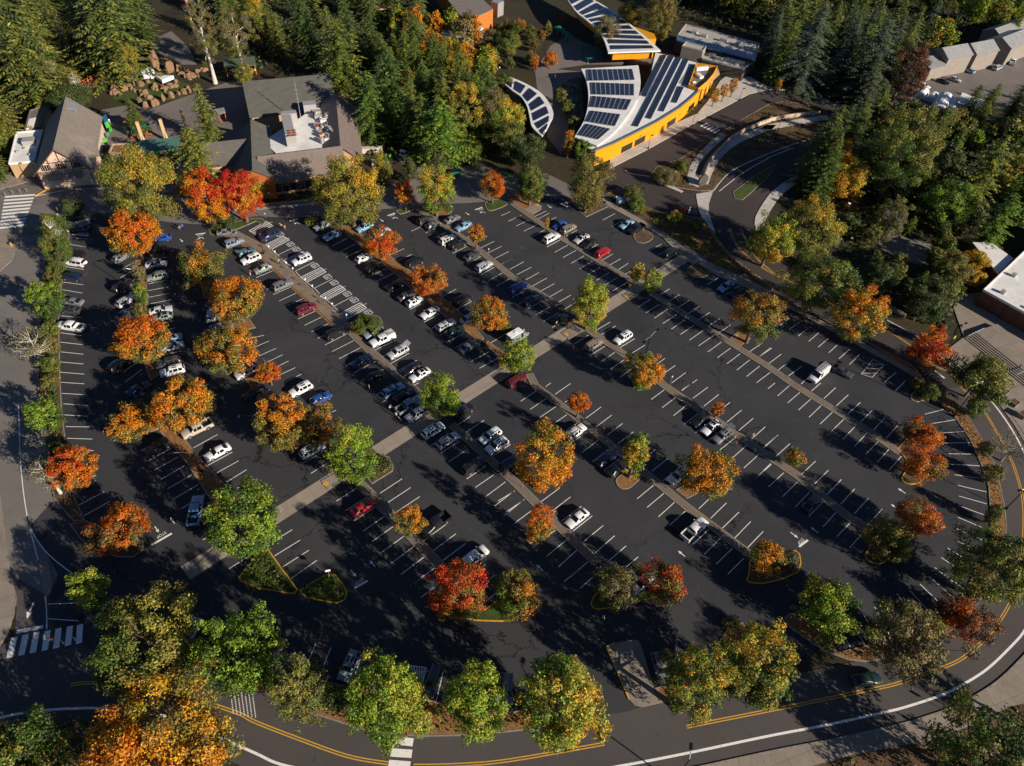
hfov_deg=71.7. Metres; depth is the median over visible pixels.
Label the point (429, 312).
parked car
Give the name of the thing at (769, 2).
broadleaf tree
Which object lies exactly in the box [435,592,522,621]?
planting bed
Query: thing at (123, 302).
parked car
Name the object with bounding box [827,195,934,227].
bare slope
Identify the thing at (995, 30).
shed
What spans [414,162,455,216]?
broadleaf tree
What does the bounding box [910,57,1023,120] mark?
depot yard
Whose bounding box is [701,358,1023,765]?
pavement
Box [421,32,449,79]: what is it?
conifer tree
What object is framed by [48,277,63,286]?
shrub
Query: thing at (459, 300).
parked car
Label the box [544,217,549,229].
sapling
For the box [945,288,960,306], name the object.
broadleaf tree
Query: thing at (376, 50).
conifer tree
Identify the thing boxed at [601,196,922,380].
footpath
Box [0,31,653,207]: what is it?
zoo paving
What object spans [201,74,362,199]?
zoo building
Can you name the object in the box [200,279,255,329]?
planting bed
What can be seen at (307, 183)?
window
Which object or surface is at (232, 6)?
conifer tree
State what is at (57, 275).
shrub
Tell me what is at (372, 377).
parked car
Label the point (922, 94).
hoop house
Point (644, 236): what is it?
planting bed
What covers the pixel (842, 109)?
conifer tree
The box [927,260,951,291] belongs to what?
conifer tree
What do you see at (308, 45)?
conifer tree
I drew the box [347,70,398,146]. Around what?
conifer tree
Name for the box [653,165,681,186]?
shrub
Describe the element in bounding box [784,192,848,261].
broadleaf tree
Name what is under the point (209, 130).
conifer tree
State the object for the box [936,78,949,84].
parked car
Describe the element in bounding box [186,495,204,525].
pickup truck
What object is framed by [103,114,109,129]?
booth
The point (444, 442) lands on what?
parked car
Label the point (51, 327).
shrub
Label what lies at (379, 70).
conifer tree
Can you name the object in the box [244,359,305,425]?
planting bed
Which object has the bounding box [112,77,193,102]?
exhibit lawn
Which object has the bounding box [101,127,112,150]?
play frame
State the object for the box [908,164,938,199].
broadleaf tree
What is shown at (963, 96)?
shelter
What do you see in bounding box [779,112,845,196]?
conifer tree
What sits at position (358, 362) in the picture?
parked car
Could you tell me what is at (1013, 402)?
planter
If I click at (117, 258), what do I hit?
parked car
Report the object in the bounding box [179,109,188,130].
timber pole
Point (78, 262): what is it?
minivan
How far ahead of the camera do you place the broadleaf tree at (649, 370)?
140.95 m
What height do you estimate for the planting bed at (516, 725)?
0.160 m
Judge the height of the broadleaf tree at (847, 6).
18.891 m
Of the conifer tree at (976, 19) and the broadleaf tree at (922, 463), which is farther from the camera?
the conifer tree at (976, 19)
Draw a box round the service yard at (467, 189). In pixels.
[396,156,568,203]
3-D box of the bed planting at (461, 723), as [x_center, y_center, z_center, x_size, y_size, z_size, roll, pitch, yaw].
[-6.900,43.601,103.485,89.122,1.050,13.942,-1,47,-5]
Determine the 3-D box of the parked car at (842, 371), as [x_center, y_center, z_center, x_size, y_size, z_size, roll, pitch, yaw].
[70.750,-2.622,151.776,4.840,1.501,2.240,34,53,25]
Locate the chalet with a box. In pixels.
[33,96,104,188]
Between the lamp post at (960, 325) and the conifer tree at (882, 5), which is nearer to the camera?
the lamp post at (960, 325)
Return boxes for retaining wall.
[362,146,388,166]
[705,110,819,173]
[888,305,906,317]
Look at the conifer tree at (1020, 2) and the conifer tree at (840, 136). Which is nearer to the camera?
the conifer tree at (840, 136)
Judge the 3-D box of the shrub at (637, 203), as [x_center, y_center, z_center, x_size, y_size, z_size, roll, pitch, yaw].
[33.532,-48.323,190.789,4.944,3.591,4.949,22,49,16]
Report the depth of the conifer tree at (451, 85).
217.86 m
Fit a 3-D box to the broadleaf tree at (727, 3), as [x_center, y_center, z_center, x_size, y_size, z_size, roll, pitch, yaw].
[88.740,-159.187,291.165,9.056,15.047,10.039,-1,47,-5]
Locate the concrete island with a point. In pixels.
(629, 663)
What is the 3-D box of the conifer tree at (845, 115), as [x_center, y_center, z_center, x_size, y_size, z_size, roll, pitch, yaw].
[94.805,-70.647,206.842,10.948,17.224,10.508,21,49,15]
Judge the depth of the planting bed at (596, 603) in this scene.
113.72 m
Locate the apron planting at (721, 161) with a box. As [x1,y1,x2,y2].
[654,100,826,189]
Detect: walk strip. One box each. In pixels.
[346,329,426,397]
[351,472,443,568]
[413,206,560,306]
[448,422,600,565]
[510,202,633,283]
[526,373,751,556]
[585,327,869,531]
[650,292,901,454]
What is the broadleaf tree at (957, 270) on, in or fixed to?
on the ground at (536, 14)
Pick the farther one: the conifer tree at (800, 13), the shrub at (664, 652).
the conifer tree at (800, 13)
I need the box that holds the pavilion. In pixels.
[223,56,256,76]
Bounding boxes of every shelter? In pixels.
[215,107,226,120]
[956,92,983,111]
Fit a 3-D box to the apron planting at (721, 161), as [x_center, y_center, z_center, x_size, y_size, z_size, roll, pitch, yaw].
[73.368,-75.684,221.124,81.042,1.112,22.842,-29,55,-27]
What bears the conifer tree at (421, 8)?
on the ground at (536, 14)
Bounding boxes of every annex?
[8,129,43,177]
[24,105,51,132]
[441,26,482,51]
[967,242,1012,282]
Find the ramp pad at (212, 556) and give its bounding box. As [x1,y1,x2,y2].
[194,289,638,569]
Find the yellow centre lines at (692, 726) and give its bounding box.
[70,228,1023,765]
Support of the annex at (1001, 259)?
on the ground at (536, 14)
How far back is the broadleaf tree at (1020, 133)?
216.77 m
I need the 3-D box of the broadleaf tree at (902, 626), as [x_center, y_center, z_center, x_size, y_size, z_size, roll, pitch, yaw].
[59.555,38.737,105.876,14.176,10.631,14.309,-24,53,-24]
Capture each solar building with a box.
[505,77,552,141]
[567,0,660,59]
[574,65,640,156]
[587,52,719,165]
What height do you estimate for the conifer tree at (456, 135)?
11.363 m
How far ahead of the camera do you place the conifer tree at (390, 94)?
204.49 m
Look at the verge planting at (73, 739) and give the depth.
95.23 m
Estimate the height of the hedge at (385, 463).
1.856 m
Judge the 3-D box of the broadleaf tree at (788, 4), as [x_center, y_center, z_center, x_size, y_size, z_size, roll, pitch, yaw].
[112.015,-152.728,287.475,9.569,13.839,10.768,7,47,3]
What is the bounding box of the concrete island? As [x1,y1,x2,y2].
[606,640,665,706]
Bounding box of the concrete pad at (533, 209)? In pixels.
[524,204,541,214]
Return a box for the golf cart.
[399,149,407,156]
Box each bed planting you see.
[37,213,65,437]
[197,630,744,729]
[796,398,1004,658]
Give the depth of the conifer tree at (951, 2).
315.02 m
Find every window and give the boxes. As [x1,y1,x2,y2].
[41,165,50,170]
[56,163,66,169]
[71,162,82,167]
[275,184,281,191]
[283,183,289,190]
[290,182,296,189]
[297,181,303,188]
[305,180,310,188]
[621,142,632,152]
[634,135,645,146]
[666,117,675,127]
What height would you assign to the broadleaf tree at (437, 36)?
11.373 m
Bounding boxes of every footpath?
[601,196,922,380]
[610,76,840,233]
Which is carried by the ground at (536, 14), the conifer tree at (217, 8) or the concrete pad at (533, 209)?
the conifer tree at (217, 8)
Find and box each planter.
[1008,397,1020,407]
[1016,410,1023,419]
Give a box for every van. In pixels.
[505,327,528,344]
[807,361,830,383]
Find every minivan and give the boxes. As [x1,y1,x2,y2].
[65,257,87,267]
[259,227,280,241]
[460,456,486,476]
[461,544,488,563]
[542,232,560,243]
[992,64,1002,70]
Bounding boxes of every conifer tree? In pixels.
[0,0,23,56]
[0,0,45,49]
[0,0,89,113]
[0,12,35,80]
[0,41,11,74]
[0,95,31,157]
[0,155,11,183]
[14,0,69,79]
[17,0,75,63]
[18,0,63,49]
[36,0,68,28]
[50,0,78,10]
[55,7,84,65]
[62,0,108,72]
[62,0,167,97]
[104,0,157,48]
[106,0,135,31]
[122,99,154,137]
[127,0,162,42]
[170,126,223,198]
[190,82,227,141]
[203,0,240,21]
[211,0,249,47]
[218,0,243,27]
[232,0,253,13]
[258,0,273,42]
[264,12,294,57]
[283,0,320,42]
[295,3,327,63]
[305,0,324,24]
[305,19,367,99]
[308,0,330,9]
[317,5,343,69]
[328,0,359,36]
[338,0,356,10]
[338,14,367,71]
[346,0,360,6]
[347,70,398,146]
[353,0,382,21]
[355,0,384,30]
[357,13,383,66]
[361,47,414,145]
[363,31,376,71]
[367,33,399,75]
[372,0,405,16]
[372,34,386,69]
[373,55,388,94]
[386,33,400,68]
[388,23,405,59]
[388,46,402,85]
[394,30,410,73]
[394,82,418,148]
[395,13,429,72]
[398,66,420,113]
[402,0,427,10]
[403,98,481,173]
[404,35,425,94]
[404,59,437,115]
[406,49,417,74]
[407,0,427,23]
[407,92,432,158]
[408,0,425,24]
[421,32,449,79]
[422,70,439,119]
[426,54,447,96]
[428,94,446,121]
[430,67,452,119]
[443,46,472,101]
[447,76,457,108]
[449,118,464,156]
[453,64,480,135]
[454,95,474,140]
[466,70,485,133]
[472,62,500,132]
[725,0,749,19]
[743,0,767,14]
[758,18,784,60]
[759,29,791,84]
[760,4,839,106]
[760,5,785,49]
[763,0,795,44]
[765,19,803,69]
[768,0,794,27]
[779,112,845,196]
[783,0,814,39]
[792,127,824,174]
[793,1,830,59]
[796,143,844,205]
[801,131,844,201]
[803,0,827,31]
[809,104,850,144]
[813,33,859,103]
[816,29,829,62]
[821,2,844,49]
[823,18,899,105]
[824,13,864,63]
[827,5,862,52]
[836,56,886,111]
[837,8,854,38]
[837,112,848,138]
[838,0,872,30]
[838,24,878,74]
[843,103,855,128]
[843,108,868,146]
[851,101,867,126]
[851,102,871,142]
[855,7,887,53]
[858,7,880,39]
[859,135,876,186]
[862,87,892,134]
[875,0,885,30]
[876,126,888,157]
[881,12,908,52]
[883,0,911,33]
[887,36,905,70]
[897,26,916,66]
[900,216,917,237]
[901,6,926,52]
[903,123,938,162]
[910,101,937,142]
[914,0,941,45]
[915,271,928,286]
[925,240,941,256]
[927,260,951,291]
[937,117,947,141]
[943,0,967,9]
[950,133,1013,226]
[951,128,967,147]
[954,84,986,125]
[962,192,1022,251]
[964,0,993,24]
[965,162,985,182]
[967,100,992,135]
[971,83,1003,125]
[971,89,998,129]
[986,0,1002,16]
[994,85,1023,121]
[996,0,1023,23]
[997,104,1023,133]
[1014,7,1023,27]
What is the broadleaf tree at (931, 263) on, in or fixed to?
on the ground at (536, 14)
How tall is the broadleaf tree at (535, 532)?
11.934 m
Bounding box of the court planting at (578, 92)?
[561,75,585,120]
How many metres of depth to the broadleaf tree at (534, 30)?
263.76 m
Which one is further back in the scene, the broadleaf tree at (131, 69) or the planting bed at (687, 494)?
the broadleaf tree at (131, 69)
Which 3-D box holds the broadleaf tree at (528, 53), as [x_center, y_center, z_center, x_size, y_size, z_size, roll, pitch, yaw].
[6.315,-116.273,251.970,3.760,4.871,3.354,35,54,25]
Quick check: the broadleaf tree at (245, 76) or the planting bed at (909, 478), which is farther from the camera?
the broadleaf tree at (245, 76)
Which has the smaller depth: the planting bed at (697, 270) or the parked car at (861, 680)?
the parked car at (861, 680)
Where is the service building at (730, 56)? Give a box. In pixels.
[673,24,759,79]
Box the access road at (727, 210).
[594,90,964,388]
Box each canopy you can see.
[138,137,180,157]
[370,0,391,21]
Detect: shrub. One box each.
[33,354,61,373]
[39,335,60,353]
[39,372,60,390]
[40,318,60,336]
[42,270,60,280]
[45,262,66,273]
[45,436,67,453]
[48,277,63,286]
[58,199,86,217]
[129,260,145,283]
[132,282,148,306]
[133,303,147,316]
[188,652,203,666]
[208,214,237,230]
[304,215,316,224]
[326,684,351,714]
[349,312,383,335]
[430,703,443,719]
[497,321,512,333]
[622,184,643,197]
[628,196,645,209]
[633,378,647,390]
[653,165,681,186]
[657,647,671,664]
[667,210,682,223]
[674,159,690,170]
[679,207,685,215]
[689,217,703,230]
[721,613,740,629]
[782,549,797,563]
[787,562,797,572]
[865,619,882,632]
[897,551,911,564]
[909,376,924,390]
[920,384,940,401]
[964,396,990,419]
[976,441,994,458]
[979,463,1008,485]
[983,504,1004,524]
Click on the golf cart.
(402, 153)
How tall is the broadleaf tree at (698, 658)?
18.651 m
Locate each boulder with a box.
[112,90,119,94]
[136,80,144,86]
[137,97,142,104]
[143,101,148,108]
[144,94,152,99]
[148,49,160,69]
[150,99,155,107]
[153,98,159,105]
[164,60,174,73]
[168,91,174,98]
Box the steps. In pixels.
[964,324,1023,384]
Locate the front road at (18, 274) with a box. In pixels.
[0,166,610,605]
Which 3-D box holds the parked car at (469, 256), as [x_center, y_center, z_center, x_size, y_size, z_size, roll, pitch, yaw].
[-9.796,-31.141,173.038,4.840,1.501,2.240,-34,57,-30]
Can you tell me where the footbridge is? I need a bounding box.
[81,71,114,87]
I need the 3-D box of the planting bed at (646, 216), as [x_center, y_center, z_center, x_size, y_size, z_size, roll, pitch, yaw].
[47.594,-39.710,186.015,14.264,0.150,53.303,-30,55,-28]
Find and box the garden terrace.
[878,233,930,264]
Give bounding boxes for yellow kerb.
[35,182,309,204]
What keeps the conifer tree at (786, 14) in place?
on the ground at (536, 14)
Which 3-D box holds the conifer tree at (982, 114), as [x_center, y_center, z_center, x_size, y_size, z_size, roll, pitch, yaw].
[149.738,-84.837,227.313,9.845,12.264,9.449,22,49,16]
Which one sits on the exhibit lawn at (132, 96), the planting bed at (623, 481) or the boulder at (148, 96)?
the boulder at (148, 96)
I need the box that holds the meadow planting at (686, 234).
[606,190,760,284]
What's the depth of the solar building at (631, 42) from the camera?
257.76 m
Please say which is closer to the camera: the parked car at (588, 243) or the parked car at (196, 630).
the parked car at (196, 630)
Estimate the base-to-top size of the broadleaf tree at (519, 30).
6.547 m
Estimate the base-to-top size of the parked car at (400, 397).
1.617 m
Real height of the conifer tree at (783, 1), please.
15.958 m
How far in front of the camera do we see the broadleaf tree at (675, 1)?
290.22 m
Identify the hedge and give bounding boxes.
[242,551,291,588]
[303,574,344,599]
[372,454,391,478]
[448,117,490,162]
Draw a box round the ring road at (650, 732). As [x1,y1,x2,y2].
[0,378,1023,765]
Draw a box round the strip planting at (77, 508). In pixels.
[49,446,139,555]
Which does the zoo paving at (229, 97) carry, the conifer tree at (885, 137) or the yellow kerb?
the yellow kerb
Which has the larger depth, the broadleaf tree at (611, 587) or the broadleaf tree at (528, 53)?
the broadleaf tree at (528, 53)
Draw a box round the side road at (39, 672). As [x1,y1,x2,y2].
[0,575,255,724]
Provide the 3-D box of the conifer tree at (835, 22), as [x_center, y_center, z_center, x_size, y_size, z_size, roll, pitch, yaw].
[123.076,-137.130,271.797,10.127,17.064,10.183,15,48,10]
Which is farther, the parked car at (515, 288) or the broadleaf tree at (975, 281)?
the broadleaf tree at (975, 281)
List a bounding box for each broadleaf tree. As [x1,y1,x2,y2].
[0,702,74,765]
[4,323,51,361]
[22,426,59,456]
[25,455,62,494]
[42,218,66,257]
[43,60,56,78]
[43,82,92,109]
[43,445,99,490]
[53,65,81,96]
[64,566,111,611]
[68,73,81,93]
[76,500,152,557]
[77,656,246,765]
[81,578,200,698]
[94,140,189,230]
[100,207,163,258]
[103,400,156,443]
[107,314,171,363]
[110,39,139,85]
[145,372,217,433]
[176,239,232,290]
[182,0,219,83]
[187,600,287,701]
[193,324,259,374]
[201,474,281,560]
[208,275,264,325]
[216,4,254,74]
[232,61,253,83]
[239,0,271,47]
[248,179,267,195]
[250,392,316,453]
[254,361,281,385]
[265,638,341,734]
[293,400,342,449]
[309,152,385,231]
[323,423,378,485]
[343,646,434,758]
[361,224,401,262]
[371,150,392,183]
[386,18,395,40]
[389,3,406,27]
[391,503,428,537]
[394,178,414,210]
[395,70,416,88]
[400,24,409,38]
[402,4,423,27]
[402,156,416,182]
[407,40,428,56]
[409,263,447,297]
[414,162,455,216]
[415,23,427,42]
[418,139,458,167]
[418,368,460,417]
[421,12,435,28]
[424,556,488,622]
[425,28,446,53]
[429,10,445,37]
[434,36,458,67]
[435,657,512,746]
[439,50,472,82]
[440,4,459,32]
[445,79,485,146]
[446,34,459,49]
[450,17,474,45]
[455,40,478,74]
[457,9,474,27]
[462,13,484,50]
[467,223,485,248]
[469,295,509,331]
[471,43,501,77]
[476,46,498,70]
[476,86,507,143]
[477,169,506,202]
[482,94,525,143]
[483,27,497,48]
[487,566,541,622]
[493,29,522,57]
[493,117,525,161]
[497,73,514,94]
[498,21,503,32]
[498,337,536,373]
[504,18,508,30]
[504,57,514,69]
[509,104,520,118]
[512,21,523,35]
[512,132,546,167]
[512,417,575,492]
[513,164,548,205]
[513,650,612,755]
[516,18,525,28]
[523,24,537,38]
[524,503,555,544]
[526,50,533,60]
[527,31,536,44]
[528,53,533,64]
[530,38,540,52]
[530,53,538,71]
[538,30,546,42]
[543,21,552,37]
[543,50,557,68]
[554,87,567,103]
[557,13,566,25]
[561,99,574,116]
[562,129,574,156]
[566,149,615,212]
[566,390,591,417]
[567,115,580,131]
[567,275,609,333]
[574,139,591,156]
[591,560,638,614]
[593,14,621,53]
[618,0,642,26]
[621,350,666,389]
[621,431,650,478]
[630,262,644,284]
[633,556,687,609]
[642,0,678,44]
[642,267,663,295]
[651,639,738,727]
[668,0,681,9]
[673,443,740,500]
[707,616,800,711]
[708,88,720,106]
[711,401,724,417]
[714,0,735,14]
[720,84,729,101]
[727,289,787,346]
[729,78,738,96]
[732,0,756,10]
[746,209,802,266]
[747,539,787,577]
[761,0,778,11]
[774,0,800,22]
[774,246,865,318]
[775,78,782,93]
[782,58,797,86]
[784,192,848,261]
[784,446,807,467]
[790,571,863,652]
[807,134,861,188]
[824,0,863,21]
[827,153,870,201]
[831,282,891,342]
[834,211,861,236]
[836,144,874,191]
[849,151,881,192]
[850,218,867,237]
[856,106,968,201]
[858,512,917,563]
[860,260,898,297]
[861,212,881,231]
[862,596,983,688]
[863,222,885,244]
[868,252,883,265]
[869,0,882,11]
[870,116,900,141]
[871,204,897,222]
[873,145,899,172]
[875,194,915,243]
[876,202,899,210]
[878,0,896,8]
[878,38,931,104]
[882,97,929,127]
[884,252,908,265]
[888,259,907,279]
[888,273,903,288]
[892,172,921,196]
[894,494,946,539]
[896,97,916,128]
[897,288,913,306]
[897,443,949,486]
[899,277,913,291]
[901,414,945,450]
[904,273,959,321]
[904,323,955,372]
[905,118,942,146]
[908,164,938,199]
[915,183,944,213]
[916,179,984,231]
[919,0,950,16]
[921,684,1023,765]
[922,15,962,48]
[924,156,942,182]
[925,245,945,266]
[927,257,945,276]
[927,586,1005,646]
[928,324,949,341]
[929,249,976,285]
[930,153,978,184]
[932,107,961,136]
[934,236,957,257]
[935,225,952,241]
[936,138,966,175]
[937,523,1023,607]
[944,277,966,298]
[944,351,1016,406]
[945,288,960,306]
[946,122,964,141]
[949,136,962,159]
[952,116,978,144]
[957,0,989,24]
[959,196,992,234]
[963,249,992,271]
[963,267,987,287]
[964,129,985,155]
[976,146,1019,178]
[979,426,1023,468]
[982,113,1023,145]
[984,167,1022,203]
[985,0,1017,27]
[987,188,1015,219]
[990,140,1023,184]
[990,155,1023,188]
[1001,174,1023,227]
[1007,129,1023,144]
[1008,139,1023,153]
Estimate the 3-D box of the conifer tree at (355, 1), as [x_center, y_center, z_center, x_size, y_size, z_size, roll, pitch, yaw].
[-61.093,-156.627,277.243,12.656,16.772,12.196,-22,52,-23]
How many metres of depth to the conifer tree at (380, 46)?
230.10 m
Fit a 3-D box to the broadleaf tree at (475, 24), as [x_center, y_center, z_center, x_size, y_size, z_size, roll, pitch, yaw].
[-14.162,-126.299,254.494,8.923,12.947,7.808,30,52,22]
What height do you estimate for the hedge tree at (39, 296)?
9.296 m
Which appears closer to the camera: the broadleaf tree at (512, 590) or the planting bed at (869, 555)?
the broadleaf tree at (512, 590)
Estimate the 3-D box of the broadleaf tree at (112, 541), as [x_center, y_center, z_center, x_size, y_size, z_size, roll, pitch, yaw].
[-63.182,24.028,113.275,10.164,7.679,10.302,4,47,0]
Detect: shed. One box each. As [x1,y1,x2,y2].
[905,53,949,80]
[929,43,973,75]
[966,39,999,70]
[978,16,1023,40]
[986,29,1023,65]
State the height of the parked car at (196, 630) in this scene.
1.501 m
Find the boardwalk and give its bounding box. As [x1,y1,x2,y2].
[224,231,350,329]
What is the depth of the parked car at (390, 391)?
140.59 m
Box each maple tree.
[178,165,232,227]
[213,169,263,222]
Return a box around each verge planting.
[11,720,196,765]
[833,709,1023,765]
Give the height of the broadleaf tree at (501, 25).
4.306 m
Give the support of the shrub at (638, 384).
on the planting bed
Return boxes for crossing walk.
[181,255,687,578]
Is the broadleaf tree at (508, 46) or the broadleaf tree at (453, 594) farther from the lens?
the broadleaf tree at (508, 46)
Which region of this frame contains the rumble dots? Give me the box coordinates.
[231,692,255,717]
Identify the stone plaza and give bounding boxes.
[942,292,1023,440]
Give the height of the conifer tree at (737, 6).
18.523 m
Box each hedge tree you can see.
[21,397,67,436]
[22,280,66,319]
[36,213,74,237]
[36,228,73,266]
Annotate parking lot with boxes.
[30,195,989,731]
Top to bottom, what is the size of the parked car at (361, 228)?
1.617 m
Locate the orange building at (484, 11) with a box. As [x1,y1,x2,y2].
[437,0,503,30]
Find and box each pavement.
[0,174,52,645]
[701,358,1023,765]
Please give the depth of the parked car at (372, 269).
166.87 m
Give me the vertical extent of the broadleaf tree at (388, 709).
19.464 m
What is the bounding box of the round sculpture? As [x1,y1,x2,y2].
[698,174,708,185]
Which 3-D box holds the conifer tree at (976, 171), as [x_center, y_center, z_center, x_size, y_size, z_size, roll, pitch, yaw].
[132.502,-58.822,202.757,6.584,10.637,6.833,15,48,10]
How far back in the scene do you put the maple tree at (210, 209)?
168.30 m
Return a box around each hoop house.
[913,87,928,99]
[924,91,938,101]
[928,92,952,112]
[948,97,958,109]
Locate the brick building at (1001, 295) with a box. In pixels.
[974,251,1023,331]
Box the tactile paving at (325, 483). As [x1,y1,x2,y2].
[322,203,628,485]
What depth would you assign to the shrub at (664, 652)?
104.71 m
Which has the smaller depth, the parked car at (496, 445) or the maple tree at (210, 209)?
the parked car at (496, 445)
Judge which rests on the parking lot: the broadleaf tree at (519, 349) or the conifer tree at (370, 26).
the broadleaf tree at (519, 349)
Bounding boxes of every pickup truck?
[57,320,86,332]
[180,417,213,439]
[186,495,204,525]
[368,328,395,347]
[394,395,421,415]
[420,509,451,536]
[627,222,646,234]
[679,516,708,542]
[1009,58,1016,65]
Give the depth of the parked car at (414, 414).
136.75 m
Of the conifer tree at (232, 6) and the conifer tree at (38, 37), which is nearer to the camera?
the conifer tree at (38, 37)
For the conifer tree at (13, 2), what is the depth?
230.51 m
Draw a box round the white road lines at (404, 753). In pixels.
[0,123,1023,765]
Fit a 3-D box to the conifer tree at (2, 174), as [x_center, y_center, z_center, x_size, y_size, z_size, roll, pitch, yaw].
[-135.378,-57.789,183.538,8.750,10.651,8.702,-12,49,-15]
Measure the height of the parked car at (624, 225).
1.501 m
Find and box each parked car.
[60,305,81,315]
[61,271,84,282]
[61,297,84,306]
[69,224,90,232]
[71,249,86,257]
[106,358,131,373]
[110,252,128,263]
[111,279,133,293]
[114,294,135,308]
[114,306,135,321]
[125,381,151,397]
[143,436,171,457]
[145,259,167,268]
[146,269,168,282]
[147,245,168,255]
[149,305,172,314]
[153,233,171,242]
[154,311,173,322]
[156,355,181,369]
[159,363,185,377]
[161,340,184,352]
[169,332,182,341]
[178,616,201,648]
[202,299,215,312]
[203,442,231,461]
[205,306,215,322]
[209,321,232,330]
[216,228,236,236]
[223,237,244,248]
[233,363,256,380]
[234,247,255,257]
[240,251,261,265]
[242,383,266,400]
[253,262,271,274]
[271,279,292,291]
[288,380,313,397]
[291,252,311,265]
[294,302,316,315]
[298,441,325,459]
[309,391,331,405]
[312,220,331,230]
[322,230,341,241]
[323,326,346,340]
[337,648,361,682]
[348,497,376,517]
[350,353,372,368]
[354,253,371,263]
[355,221,373,232]
[362,325,384,339]
[365,262,384,274]
[365,369,386,382]
[381,382,405,398]
[385,280,404,292]
[386,340,409,359]
[392,388,415,404]
[396,290,416,301]
[401,361,423,376]
[404,406,428,422]
[405,256,424,268]
[405,296,423,307]
[408,366,430,382]
[416,215,434,225]
[419,305,439,319]
[420,421,444,439]
[422,662,443,698]
[425,220,440,229]
[435,318,456,331]
[435,431,459,449]
[438,234,456,245]
[443,214,460,224]
[444,325,465,338]
[448,239,466,250]
[451,403,474,419]
[452,293,471,306]
[454,220,471,231]
[458,339,478,353]
[459,314,473,324]
[462,251,480,261]
[474,260,492,272]
[478,426,501,445]
[484,435,508,454]
[498,454,518,472]
[500,672,513,707]
[505,373,527,389]
[508,282,527,294]
[522,294,541,307]
[551,313,568,325]
[552,220,566,230]
[560,223,576,234]
[564,507,589,529]
[565,423,586,440]
[573,233,589,244]
[580,238,597,248]
[583,337,603,351]
[593,247,610,258]
[594,449,617,468]
[605,460,626,478]
[613,329,632,345]
[618,219,634,229]
[630,572,653,594]
[650,650,668,683]
[661,247,677,258]
[666,465,687,485]
[689,410,710,427]
[700,418,721,436]
[711,422,735,444]
[717,280,734,292]
[728,286,744,297]
[800,493,821,513]
[831,363,853,378]
[849,670,882,688]
[918,82,930,88]
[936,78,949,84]
[947,76,961,82]
[964,68,975,73]
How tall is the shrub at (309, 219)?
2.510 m
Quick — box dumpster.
[450,168,459,176]
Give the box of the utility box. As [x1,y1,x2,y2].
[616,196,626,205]
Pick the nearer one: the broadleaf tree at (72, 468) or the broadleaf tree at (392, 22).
the broadleaf tree at (72, 468)
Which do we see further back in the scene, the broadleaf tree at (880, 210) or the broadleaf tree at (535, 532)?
the broadleaf tree at (880, 210)
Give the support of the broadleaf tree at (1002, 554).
on the planting bed at (793, 620)
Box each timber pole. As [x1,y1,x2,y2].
[135,121,144,139]
[158,118,167,137]
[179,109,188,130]
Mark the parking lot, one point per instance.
(376, 565)
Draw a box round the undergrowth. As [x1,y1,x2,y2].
[0,0,1023,328]
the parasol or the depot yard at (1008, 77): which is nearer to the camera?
the parasol
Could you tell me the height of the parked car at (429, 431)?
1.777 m
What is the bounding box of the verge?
[0,704,1023,765]
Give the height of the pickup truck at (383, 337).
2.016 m
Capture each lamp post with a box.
[119,264,142,294]
[168,452,202,471]
[642,328,658,358]
[684,742,692,765]
[948,322,967,346]
[952,380,986,416]
[1004,489,1023,509]
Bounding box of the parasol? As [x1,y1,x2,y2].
[140,122,149,130]
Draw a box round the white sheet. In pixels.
[140,68,173,82]
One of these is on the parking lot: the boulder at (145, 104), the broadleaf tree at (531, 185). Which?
the broadleaf tree at (531, 185)
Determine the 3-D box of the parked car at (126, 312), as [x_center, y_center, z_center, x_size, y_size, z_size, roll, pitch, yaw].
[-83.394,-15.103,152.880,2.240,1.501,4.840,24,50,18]
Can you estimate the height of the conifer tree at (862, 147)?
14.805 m
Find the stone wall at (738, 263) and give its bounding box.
[709,231,773,290]
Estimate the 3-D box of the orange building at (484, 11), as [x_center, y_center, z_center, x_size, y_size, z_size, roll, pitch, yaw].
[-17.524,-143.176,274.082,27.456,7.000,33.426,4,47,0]
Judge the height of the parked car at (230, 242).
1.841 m
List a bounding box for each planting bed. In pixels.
[37,214,68,444]
[47,443,95,521]
[70,520,142,557]
[131,427,241,507]
[135,259,160,380]
[161,647,594,736]
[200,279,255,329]
[208,218,265,234]
[238,549,297,593]
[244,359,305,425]
[299,574,346,603]
[305,216,317,225]
[331,226,483,342]
[350,314,381,334]
[366,453,393,483]
[396,207,414,213]
[421,202,450,215]
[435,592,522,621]
[485,199,506,210]
[485,340,511,365]
[507,193,535,208]
[525,528,544,543]
[569,195,607,216]
[572,315,592,329]
[590,585,664,609]
[605,189,767,288]
[616,472,642,488]
[628,266,645,280]
[633,230,652,242]
[651,101,829,190]
[655,622,762,700]
[676,481,696,498]
[687,262,710,277]
[729,331,750,345]
[732,164,776,199]
[746,550,800,583]
[767,292,921,374]
[784,392,1006,661]
[865,531,914,564]
[897,437,922,484]
[910,375,946,402]
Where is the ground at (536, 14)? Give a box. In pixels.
[0,0,1023,765]

